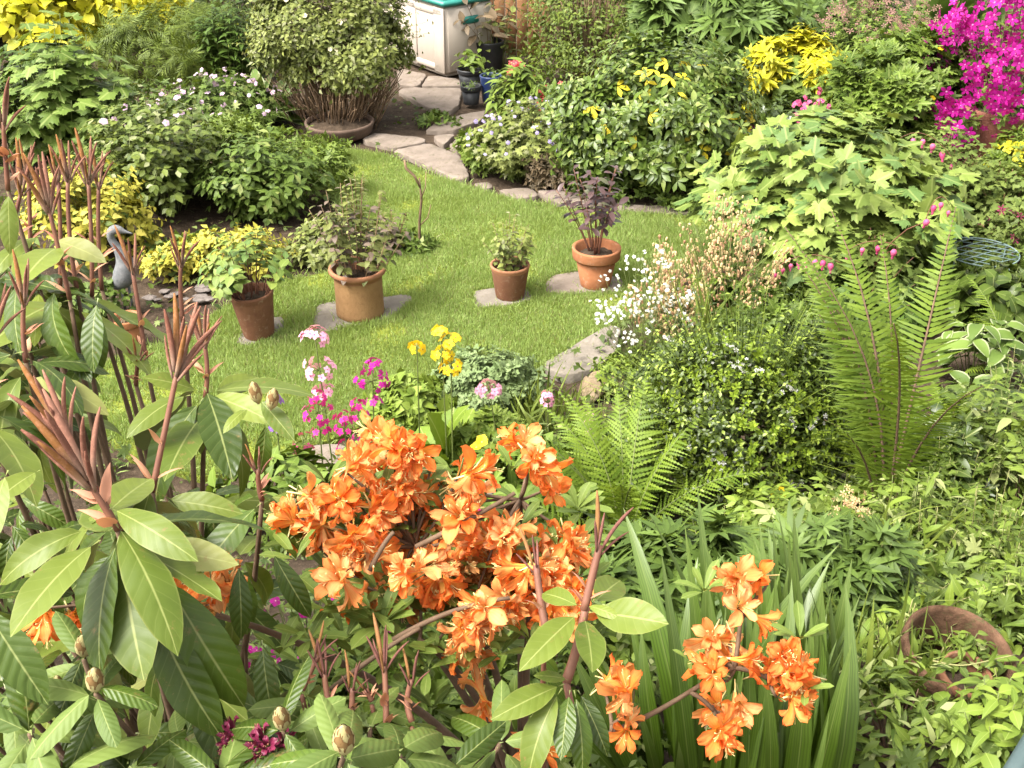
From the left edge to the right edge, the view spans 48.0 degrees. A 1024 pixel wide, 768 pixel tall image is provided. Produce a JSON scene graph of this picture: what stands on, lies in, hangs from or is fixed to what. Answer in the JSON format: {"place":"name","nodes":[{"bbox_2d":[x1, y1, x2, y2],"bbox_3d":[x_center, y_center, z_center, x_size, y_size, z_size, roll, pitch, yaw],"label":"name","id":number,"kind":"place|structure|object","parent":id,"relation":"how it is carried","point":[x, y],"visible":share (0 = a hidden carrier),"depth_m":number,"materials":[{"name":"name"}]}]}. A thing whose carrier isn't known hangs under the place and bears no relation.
{"place":"outdoors","nodes":[
{"label":"outdoors","id":0,"kind":"place"},
{"bbox_2d":[74,144,759,482],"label":"lawn","id":1,"kind":"structure","parent":0,"point":[338,439],"depth_m":6.75,"materials":[{"name":"plant"}]},
{"bbox_2d":[237,317,283,344],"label":"stone slab","id":2,"kind":"structure","parent":1,"relation":"on","point":[276,322],"depth_m":6.73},
{"bbox_2d":[230,282,274,340],"bbox_3d":[-1.472,-0.407,6.590,0.253,0.274,0.253,-3,30,2],"label":"flower pot","id":3,"kind":"object","parent":2,"relation":"on","point":[255,315],"visible":0.77,"depth_m":6.52,"materials":[{"name":"brown ceramic"}]},
{"bbox_2d":[198,227,292,301],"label":"potted plant","id":4,"kind":"object","parent":3,"relation":"in","point":[225,274],"visible":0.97,"depth_m":6.37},
{"bbox_2d":[313,294,411,332],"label":"stone slab","id":5,"kind":"structure","parent":1,"relation":"on","point":[325,315],"depth_m":6.91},
{"bbox_2d":[328,256,385,322],"bbox_3d":[-0.909,-0.559,6.825,0.340,0.301,0.340,0,30,0],"label":"flower pot","id":6,"kind":"object","parent":5,"relation":"on","point":[356,300],"visible":0.78,"depth_m":6.74,"materials":[{"name":"beige ceramic"}]},
{"bbox_2d":[308,178,410,286],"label":"potted plant","id":7,"kind":"object","parent":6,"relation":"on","point":[371,261],"visible":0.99,"depth_m":6.64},
{"bbox_2d":[474,288,530,306],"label":"stone slab","id":8,"kind":"structure","parent":1,"relation":"on","point":[483,296],"depth_m":7.07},
{"bbox_2d":[490,256,529,301],"bbox_3d":[-0.012,-0.640,7.052,0.245,0.214,0.245,0,30,0],"label":"flower pot","id":9,"kind":"object","parent":8,"relation":"on","point":[509,286],"visible":0.68,"depth_m":6.98,"materials":[{"name":"brown ceramic"}]},
{"bbox_2d":[481,212,537,270],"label":"potted plant","id":10,"kind":"object","parent":9,"relation":"in","point":[522,250],"visible":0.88,"depth_m":6.90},
{"bbox_2d":[545,271,623,294],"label":"stone slab","id":11,"kind":"structure","parent":1,"relation":"on","point":[565,282],"depth_m":7.25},
{"bbox_2d":[572,237,620,290],"bbox_3d":[0.524,-0.738,7.181,0.306,0.255,0.306,0,30,0],"label":"flower pot","id":12,"kind":"object","parent":11,"relation":"on","point":[592,267],"visible":0.91,"depth_m":7.11,"materials":[{"name":"orange ceramic"}]},
{"bbox_2d":[544,165,628,254],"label":"potted shrub","id":13,"kind":"object","parent":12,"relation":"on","point":[606,219],"visible":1,"depth_m":6.91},
{"bbox_2d":[0,0,1023,767],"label":"ground","id":14,"kind":"structure","parent":0,"point":[192,212],"depth_m":7.61,"materials":[{"name":"soil"}]},
{"bbox_2d":[0,10,147,168],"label":"broad leaved shrub","id":15,"kind":"object","parent":14,"relation":"on","point":[54,98],"visible":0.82,"depth_m":8.68,"materials":[{"name":"plant"}]},
{"bbox_2d":[5,155,166,270],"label":"golden plant","id":16,"kind":"object","parent":14,"relation":"on","point":[119,206],"visible":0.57,"depth_m":7.41,"materials":[{"name":"plant"}]},
{"bbox_2d":[0,0,193,53],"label":"golden shrub","id":17,"kind":"object","parent":14,"relation":"on","point":[14,14],"visible":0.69,"depth_m":12.02,"materials":[{"name":"plant"}]},
{"bbox_2d":[72,277,135,318],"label":"leafy plant","id":18,"kind":"object","parent":14,"relation":"on","point":[109,291],"visible":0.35,"depth_m":6.81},
{"bbox_2d":[106,225,135,309],"bbox_3d":[-2.302,-0.676,6.816,0.142,0.569,0.140,26,39,37],"label":"bird statue","id":19,"kind":"object","parent":14,"relation":"on","point":[121,277],"visible":0.8,"depth_m":6.76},
{"bbox_2d":[52,104,198,199],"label":"leafy plant","id":20,"kind":"object","parent":14,"relation":"on","point":[83,140],"visible":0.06,"depth_m":8.51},
{"bbox_2d":[0,77,317,767],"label":"rhododendron","id":21,"kind":"object","parent":14,"relation":"on","point":[157,632],"visible":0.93,"depth_m":1.67,"materials":[{"name":"plant"}]},
{"bbox_2d":[79,82,246,218],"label":"rose bush","id":22,"kind":"object","parent":14,"relation":"on","point":[157,163],"visible":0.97,"depth_m":8.01,"materials":[{"name":"plant"}]},
{"bbox_2d":[76,0,266,87],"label":"feathery shrub","id":23,"kind":"object","parent":14,"relation":"on","point":[181,48],"visible":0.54,"depth_m":11.23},
{"bbox_2d":[137,239,206,283],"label":"golden plant","id":24,"kind":"object","parent":14,"relation":"on","point":[161,258],"visible":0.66,"depth_m":7.23,"materials":[{"name":"plant"}]},
{"bbox_2d":[146,66,290,127],"bbox_3d":[-2.523,-2.385,9.818,1.243,0.576,1.113,0,30,0],"label":"cranesbill","id":25,"kind":"object","parent":14,"relation":"on","point":[227,96],"visible":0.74,"depth_m":9.66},
{"bbox_2d":[185,0,265,80],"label":"lily clump","id":26,"kind":"object","parent":14,"relation":"on","point":[232,35],"visible":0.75,"depth_m":11.10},
{"bbox_2d":[178,109,285,191],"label":"leafy plant","id":27,"kind":"object","parent":14,"relation":"on","point":[245,125],"visible":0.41,"depth_m":8.60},
{"bbox_2d":[178,222,299,280],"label":"golden plant","id":28,"kind":"object","parent":14,"relation":"on","point":[205,243],"visible":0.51,"depth_m":7.34,"materials":[{"name":"plant"}]},
{"bbox_2d":[192,127,335,227],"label":"rose bush","id":29,"kind":"object","parent":14,"relation":"on","point":[265,183],"visible":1,"depth_m":8.01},
{"bbox_2d":[0,611,553,767],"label":"rhododendron","id":30,"kind":"object","parent":14,"relation":"on","point":[335,721],"visible":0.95,"depth_m":1.30,"materials":[{"name":"plant"}]},
{"bbox_2d":[205,434,349,559],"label":"leafy plant","id":31,"kind":"object","parent":14,"relation":"on","point":[293,475],"visible":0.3,"depth_m":4.73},
{"bbox_2d":[257,123,352,170],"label":"weed","id":32,"kind":"object","parent":14,"relation":"on","point":[296,139],"visible":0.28,"depth_m":9.11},
{"bbox_2d":[268,132,359,206],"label":"leafy plant","id":33,"kind":"object","parent":14,"relation":"on","point":[333,158],"visible":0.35,"depth_m":8.46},
{"bbox_2d":[298,325,336,462],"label":"primula","id":34,"kind":"object","parent":14,"relation":"on","point":[310,334],"visible":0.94,"depth_m":4.93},
{"bbox_2d":[248,593,389,694],"bbox_3d":[-0.490,0.663,2.803,0.413,0.412,0.339,0,30,0],"label":"campion","id":35,"kind":"object","parent":14,"relation":"on","point":[258,648],"visible":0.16,"depth_m":2.78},
{"bbox_2d":[283,224,355,271],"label":"leafy plant","id":36,"kind":"object","parent":14,"relation":"on","point":[313,258],"visible":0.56,"depth_m":7.47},
{"bbox_2d":[304,111,373,142],"bbox_3d":[-1.482,-2.209,9.901,0.595,0.125,0.595,0,30,0],"label":"shallow bowl","id":37,"kind":"object","parent":14,"relation":"on","point":[356,130],"visible":0.77,"depth_m":9.78,"materials":[{"name":"ceramic"}]},
{"bbox_2d":[228,0,433,129],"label":"round bush","id":38,"kind":"object","parent":37,"relation":"in","point":[358,34],"visible":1,"depth_m":9.57,"materials":[{"name":"plant"}]},
{"bbox_2d":[295,207,392,256],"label":"leafy plant","id":39,"kind":"object","parent":14,"relation":"on","point":[306,225],"visible":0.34,"depth_m":7.62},
{"bbox_2d":[267,613,463,767],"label":"rhododendron","id":40,"kind":"object","parent":14,"relation":"on","point":[313,737],"visible":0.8,"depth_m":1.45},
{"bbox_2d":[351,368,457,431],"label":"leafy plant","id":41,"kind":"object","parent":14,"relation":"on","point":[399,396],"visible":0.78,"depth_m":5.79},
{"bbox_2d":[274,576,561,740],"bbox_3d":[-0.224,0.664,2.935,0.790,0.439,0.642,0,30,0],"label":"leafy plant","id":42,"kind":"object","parent":14,"relation":"on","point":[450,700],"visible":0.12,"depth_m":2.71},
{"bbox_2d":[22,408,833,767],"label":"azalea","id":43,"kind":"object","parent":14,"relation":"on","point":[406,498],"visible":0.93,"depth_m":1.62,"materials":[{"name":"plant"}]},
{"bbox_2d":[399,87,461,114],"bbox_3d":[-0.782,-2.648,10.810,0.609,0.077,0.771,0,30,0],"label":"paving stone","id":44,"kind":"object","parent":14,"relation":"on","point":[444,99],"visible":0.91,"depth_m":10.83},
{"bbox_2d":[394,144,469,182],"bbox_3d":[-0.566,-1.782,9.309,0.368,0.078,0.901,-22,36,-33],"label":"paving stone","id":45,"kind":"object","parent":14,"relation":"on","point":[443,161],"visible":0.9,"depth_m":9.30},
{"bbox_2d":[383,0,491,76],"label":"storage box","id":46,"kind":"object","parent":14,"relation":"on","point":[442,43],"visible":0.73,"depth_m":11.41,"materials":[{"name":"beige plastic"}]},
{"bbox_2d":[407,324,493,473],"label":"primula","id":47,"kind":"object","parent":14,"relation":"on","point":[439,429],"visible":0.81,"depth_m":5.26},
{"bbox_2d":[448,403,528,466],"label":"leafy plant","id":48,"kind":"object","parent":14,"relation":"on","point":[502,416],"visible":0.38,"depth_m":5.43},
{"bbox_2d":[428,343,553,412],"bbox_3d":[-0.118,-0.024,5.996,0.652,0.315,0.518,-16,33,-25],"label":"columbine","id":49,"kind":"object","parent":14,"relation":"on","point":[477,366],"visible":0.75,"depth_m":5.89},
{"bbox_2d":[446,118,542,182],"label":"leafy plant","id":50,"kind":"object","parent":14,"relation":"on","point":[468,157],"visible":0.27,"depth_m":9.01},
{"bbox_2d":[0,429,1023,767],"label":"bank cover","id":51,"kind":"object","parent":14,"relation":"on","point":[1006,605],"visible":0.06,"depth_m":3.18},
{"bbox_2d":[0,3,1023,488],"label":"ground cover","id":52,"kind":"object","parent":14,"relation":"on","point":[290,269],"visible":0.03,"depth_m":7.38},
{"bbox_2d":[462,93,571,182],"bbox_3d":[0.164,-1.931,8.924,1.116,0.684,0.955,0,30,0],"label":"cranesbill","id":53,"kind":"object","parent":14,"relation":"on","point":[506,163],"visible":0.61,"depth_m":8.75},
{"bbox_2d":[490,0,551,55],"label":"fence panel","id":54,"kind":"object","parent":14,"relation":"on","point":[503,11],"visible":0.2,"depth_m":12.12,"materials":[{"name":"brown wood"}]},
{"bbox_2d":[483,57,561,129],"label":"red geranium","id":55,"kind":"object","parent":14,"relation":"on","point":[522,81],"visible":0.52,"depth_m":9.92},
{"bbox_2d":[476,426,597,536],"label":"leafy plant","id":56,"kind":"object","parent":14,"relation":"on","point":[508,475],"visible":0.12,"depth_m":4.64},
{"bbox_2d":[478,360,614,435],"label":"grass clump","id":57,"kind":"object","parent":14,"relation":"on","point":[534,413],"visible":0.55,"depth_m":5.75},
{"bbox_2d":[521,141,579,193],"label":"withered plant","id":58,"kind":"object","parent":14,"relation":"on","point":[538,176],"visible":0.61,"depth_m":8.66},
{"bbox_2d":[458,597,662,767],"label":"leafy plant","id":59,"kind":"object","parent":14,"relation":"on","point":[615,646],"visible":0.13,"depth_m":2.60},
{"bbox_2d":[514,0,637,85],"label":"twiggy bush","id":60,"kind":"object","parent":14,"relation":"on","point":[601,21],"visible":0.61,"depth_m":10.85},
{"bbox_2d":[491,490,667,767],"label":"rhododendron","id":61,"kind":"object","parent":14,"relation":"on","point":[580,728],"visible":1,"depth_m":1.35,"materials":[{"name":"plant"}]},
{"bbox_2d":[544,326,620,383],"bbox_3d":[0.458,-0.156,6.478,0.255,0.092,0.660,23,37,34],"label":"edging stone","id":62,"kind":"object","parent":14,"relation":"on","point":[588,345],"visible":0.66,"depth_m":6.38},
{"bbox_2d":[563,173,672,205],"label":"weed","id":63,"kind":"object","parent":14,"relation":"on","point":[626,184],"visible":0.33,"depth_m":8.49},
{"bbox_2d":[483,371,778,530],"bbox_3d":[0.345,0.383,4.567,1.083,0.614,0.937,-21,36,-32],"label":"lady fern","id":64,"kind":"object","parent":14,"relation":"on","point":[622,493],"visible":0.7,"depth_m":4.60,"materials":[{"name":"plant"}]},
{"bbox_2d":[589,345,692,403],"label":"leafy plant","id":65,"kind":"object","parent":14,"relation":"on","point":[607,385],"visible":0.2,"depth_m":6.08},
{"bbox_2d":[589,244,695,375],"bbox_3d":[0.694,-0.379,6.142,0.576,0.775,0.556,0,30,0],"label":"london pride","id":66,"kind":"object","parent":14,"relation":"on","point":[639,346],"visible":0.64,"depth_m":6.12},
{"bbox_2d":[534,621,773,767],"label":"sword leaf clump","id":67,"kind":"object","parent":14,"relation":"on","point":[651,739],"visible":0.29,"depth_m":2.43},
{"bbox_2d":[533,15,788,197],"bbox_3d":[1.100,-2.063,8.559,1.907,1.356,1.631,0,30,0],"label":"glossy shrub","id":68,"kind":"object","parent":14,"relation":"on","point":[676,122],"visible":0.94,"depth_m":8.19,"materials":[{"name":"plant"}]},
{"bbox_2d":[625,235,720,348],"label":"coral bells","id":69,"kind":"object","parent":14,"relation":"on","point":[690,312],"visible":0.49,"depth_m":6.23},
{"bbox_2d":[579,501,829,694],"bbox_3d":[0.495,0.596,3.091,0.756,0.532,0.600,0,30,0],"label":"monkshood","id":70,"kind":"object","parent":14,"relation":"on","point":[728,542],"visible":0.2,"depth_m":3.09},
{"bbox_2d":[611,0,823,105],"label":"lobed plant","id":71,"kind":"object","parent":14,"relation":"on","point":[741,24],"visible":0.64,"depth_m":10.29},
{"bbox_2d":[662,217,782,402],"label":"grass clump","id":72,"kind":"object","parent":14,"relation":"on","point":[707,318],"visible":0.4,"depth_m":5.65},
{"bbox_2d":[566,261,882,514],"bbox_3d":[0.976,0.072,4.828,1.487,1.191,1.129,0,30,0],"label":"leaved shrub","id":73,"kind":"object","parent":14,"relation":"on","point":[745,385],"visible":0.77,"depth_m":4.66,"materials":[{"name":"plant"}]},
{"bbox_2d":[677,189,794,317],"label":"coral bells","id":74,"kind":"object","parent":14,"relation":"on","point":[727,275],"visible":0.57,"depth_m":6.49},
{"bbox_2d":[624,488,859,767],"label":"sword leaf clump","id":75,"kind":"object","parent":14,"relation":"on","point":[825,736],"visible":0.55,"depth_m":2.27,"materials":[{"name":"plant"}]},
{"bbox_2d":[681,274,825,357],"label":"leafy plant","id":76,"kind":"object","parent":14,"relation":"on","point":[775,301],"visible":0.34,"depth_m":6.46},
{"bbox_2d":[696,479,833,533],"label":"leafy plant","id":77,"kind":"object","parent":14,"relation":"on","point":[735,501],"visible":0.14,"depth_m":4.39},
{"bbox_2d":[729,90,840,155],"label":"leafy plant","id":78,"kind":"object","parent":14,"relation":"on","point":[789,98],"visible":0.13,"depth_m":9.35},
{"bbox_2d":[734,471,871,542],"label":"leafy plant","id":79,"kind":"object","parent":14,"relation":"on","point":[819,505],"visible":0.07,"depth_m":4.04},
{"bbox_2d":[739,22,870,112],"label":"yellow shrub","id":80,"kind":"object","parent":14,"relation":"on","point":[794,58],"visible":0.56,"depth_m":9.62,"materials":[{"name":"plant"}]},
{"bbox_2d":[671,101,980,292],"bbox_3d":[1.939,-1.169,7.177,1.815,1.115,1.520,0,30,0],"label":"pale maple shrub","id":81,"kind":"object","parent":14,"relation":"on","point":[799,181],"visible":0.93,"depth_m":6.78,"materials":[{"name":"plant"}]},
{"bbox_2d":[773,296,893,491],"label":"leaved shrub","id":82,"kind":"object","parent":14,"relation":"on","point":[837,465],"visible":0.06,"depth_m":4.93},
{"bbox_2d":[752,501,927,653],"bbox_3d":[0.938,0.601,3.410,0.541,0.503,0.538,17,34,26],"label":"monkshood","id":83,"kind":"object","parent":14,"relation":"on","point":[822,537],"visible":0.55,"depth_m":3.29,"materials":[{"name":"plant"}]},
{"bbox_2d":[807,0,895,50],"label":"lobed plant","id":84,"kind":"object","parent":14,"relation":"on","point":[819,7],"visible":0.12,"depth_m":11.24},
{"bbox_2d":[774,197,950,339],"bbox_3d":[2.085,-0.766,6.731,0.920,0.865,0.916,13,32,21],"label":"bleeding heart","id":85,"kind":"object","parent":14,"relation":"on","point":[868,258],"visible":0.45,"depth_m":6.57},
{"bbox_2d":[790,265,943,349],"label":"leafy plant","id":86,"kind":"object","parent":14,"relation":"on","point":[840,289],"visible":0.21,"depth_m":6.57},
{"bbox_2d":[811,0,943,68],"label":"wispy plant","id":87,"kind":"object","parent":14,"relation":"on","point":[866,19],"visible":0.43,"depth_m":10.66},
{"bbox_2d":[783,207,984,512],"bbox_3d":[1.386,0.027,4.477,0.674,1.287,1.052,0,30,0],"label":"tall fern","id":88,"kind":"object","parent":14,"relation":"on","point":[879,406],"visible":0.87,"depth_m":4.38,"materials":[{"name":"plant"}]},
{"bbox_2d":[805,568,966,715],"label":"grass clump","id":89,"kind":"object","parent":14,"relation":"on","point":[879,654],"visible":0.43,"depth_m":2.81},
{"bbox_2d":[857,592,937,673],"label":"weed","id":90,"kind":"object","parent":14,"relation":"on","point":[881,631],"visible":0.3,"depth_m":3.02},
{"bbox_2d":[804,22,1005,156],"bbox_3d":[3.092,-2.268,9.056,1.660,1.145,1.360,0,30,0],"label":"leafy shrub","id":91,"kind":"object","parent":14,"relation":"on","point":[903,85],"visible":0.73,"depth_m":8.72,"materials":[{"name":"plant"}]},
{"bbox_2d":[839,650,983,767],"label":"leafy plant","id":92,"kind":"object","parent":14,"relation":"on","point":[896,732],"visible":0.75,"depth_m":2.53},
{"bbox_2d":[837,467,1016,603],"bbox_3d":[1.421,0.532,4.092,0.751,0.511,0.672,0,30,0],"label":"creeper","id":93,"kind":"object","parent":14,"relation":"on","point":[875,504],"visible":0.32,"depth_m":4.04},
{"bbox_2d":[846,410,1012,530],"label":"leafy plant","id":94,"kind":"object","parent":14,"relation":"on","point":[961,454],"visible":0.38,"depth_m":4.53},
{"bbox_2d":[863,241,1018,326],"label":"leafy plant","id":95,"kind":"object","parent":14,"relation":"on","point":[926,251],"visible":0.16,"depth_m":7.12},
{"bbox_2d":[884,117,1007,226],"bbox_3d":[2.932,-1.411,7.918,1.004,0.790,0.908,0,30,0],"label":"bleeding heart","id":96,"kind":"object","parent":14,"relation":"on","point":[949,155],"visible":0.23,"depth_m":7.73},
{"bbox_2d":[889,605,1016,718],"bbox_3d":[1.093,0.741,2.917,0.282,0.235,0.282,7,42,-4],"label":"broken pot","id":97,"kind":"object","parent":14,"relation":"on","point":[970,622],"visible":0.32,"depth_m":2.92,"materials":[{"name":"ceramic"}]},
{"bbox_2d":[919,623,1003,677],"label":"creeper","id":98,"kind":"object","parent":97,"relation":"in","point":[970,643],"visible":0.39,"depth_m":2.88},
{"bbox_2d":[890,516,1023,607],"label":"leafy plant","id":99,"kind":"object","parent":14,"relation":"on","point":[971,547],"visible":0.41,"depth_m":3.83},
{"bbox_2d":[893,0,1021,50],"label":"leaf plant","id":100,"kind":"object","parent":14,"relation":"on","point":[946,7],"visible":0.11,"depth_m":12.04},
{"bbox_2d":[911,483,1023,554],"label":"leafy plant","id":101,"kind":"object","parent":14,"relation":"on","point":[955,491],"visible":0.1,"depth_m":4.30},
{"bbox_2d":[914,378,1023,450],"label":"creeper","id":102,"kind":"object","parent":14,"relation":"on","point":[950,389],"visible":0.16,"depth_m":5.57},
{"bbox_2d":[924,672,1023,767],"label":"leafy plant","id":103,"kind":"object","parent":14,"relation":"on","point":[1002,719],"visible":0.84,"depth_m":2.46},
{"bbox_2d":[932,384,1023,524],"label":"creeper","id":104,"kind":"object","parent":14,"relation":"on","point":[1005,421],"visible":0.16,"depth_m":4.81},
{"bbox_2d":[934,319,1023,388],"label":"hosta","id":105,"kind":"object","parent":14,"relation":"on","point":[987,345],"visible":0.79,"depth_m":5.98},
{"bbox_2d":[941,256,1023,341],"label":"leafy plant","id":106,"kind":"object","parent":14,"relation":"on","point":[1009,305],"visible":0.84,"depth_m":6.63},
{"bbox_2d":[941,467,1023,581],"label":"weed","id":107,"kind":"object","parent":14,"relation":"on","point":[997,543],"visible":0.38,"depth_m":3.95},
{"bbox_2d":[955,573,1023,654],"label":"weed","id":108,"kind":"object","parent":14,"relation":"on","point":[981,604],"visible":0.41,"depth_m":3.30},
{"bbox_2d":[956,153,1023,243],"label":"bleeding heart","id":109,"kind":"object","parent":14,"relation":"on","point":[1012,175],"visible":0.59,"depth_m":7.73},
{"bbox_2d":[957,94,1023,175],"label":"flower pot","id":110,"kind":"object","parent":14,"relation":"on","point":[985,136],"visible":0.18,"depth_m":8.66,"materials":[{"name":"red ceramic"}]},
{"bbox_2d":[910,0,1023,159],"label":"azalea","id":111,"kind":"object","parent":110,"relation":"in","point":[1009,101],"visible":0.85,"depth_m":8.39,"materials":[{"name":"plant"}]},
{"bbox_2d":[960,415,1023,540],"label":"leafy plant","id":112,"kind":"object","parent":14,"relation":"on","point":[1005,456],"visible":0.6,"depth_m":4.49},
{"bbox_2d":[964,196,1023,272],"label":"bleeding heart","id":113,"kind":"object","parent":14,"relation":"on","point":[1015,239],"visible":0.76,"depth_m":7.36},
{"bbox_2d":[979,553,1023,645],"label":"creeper","id":114,"kind":"object","parent":14,"relation":"on","point":[1014,585],"visible":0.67,"depth_m":3.29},
{"bbox_2d":[980,124,1023,192],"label":"euphorbia","id":115,"kind":"object","parent":14,"relation":"on","point":[1007,146],"visible":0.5,"depth_m":8.28,"materials":[{"name":"plant"}]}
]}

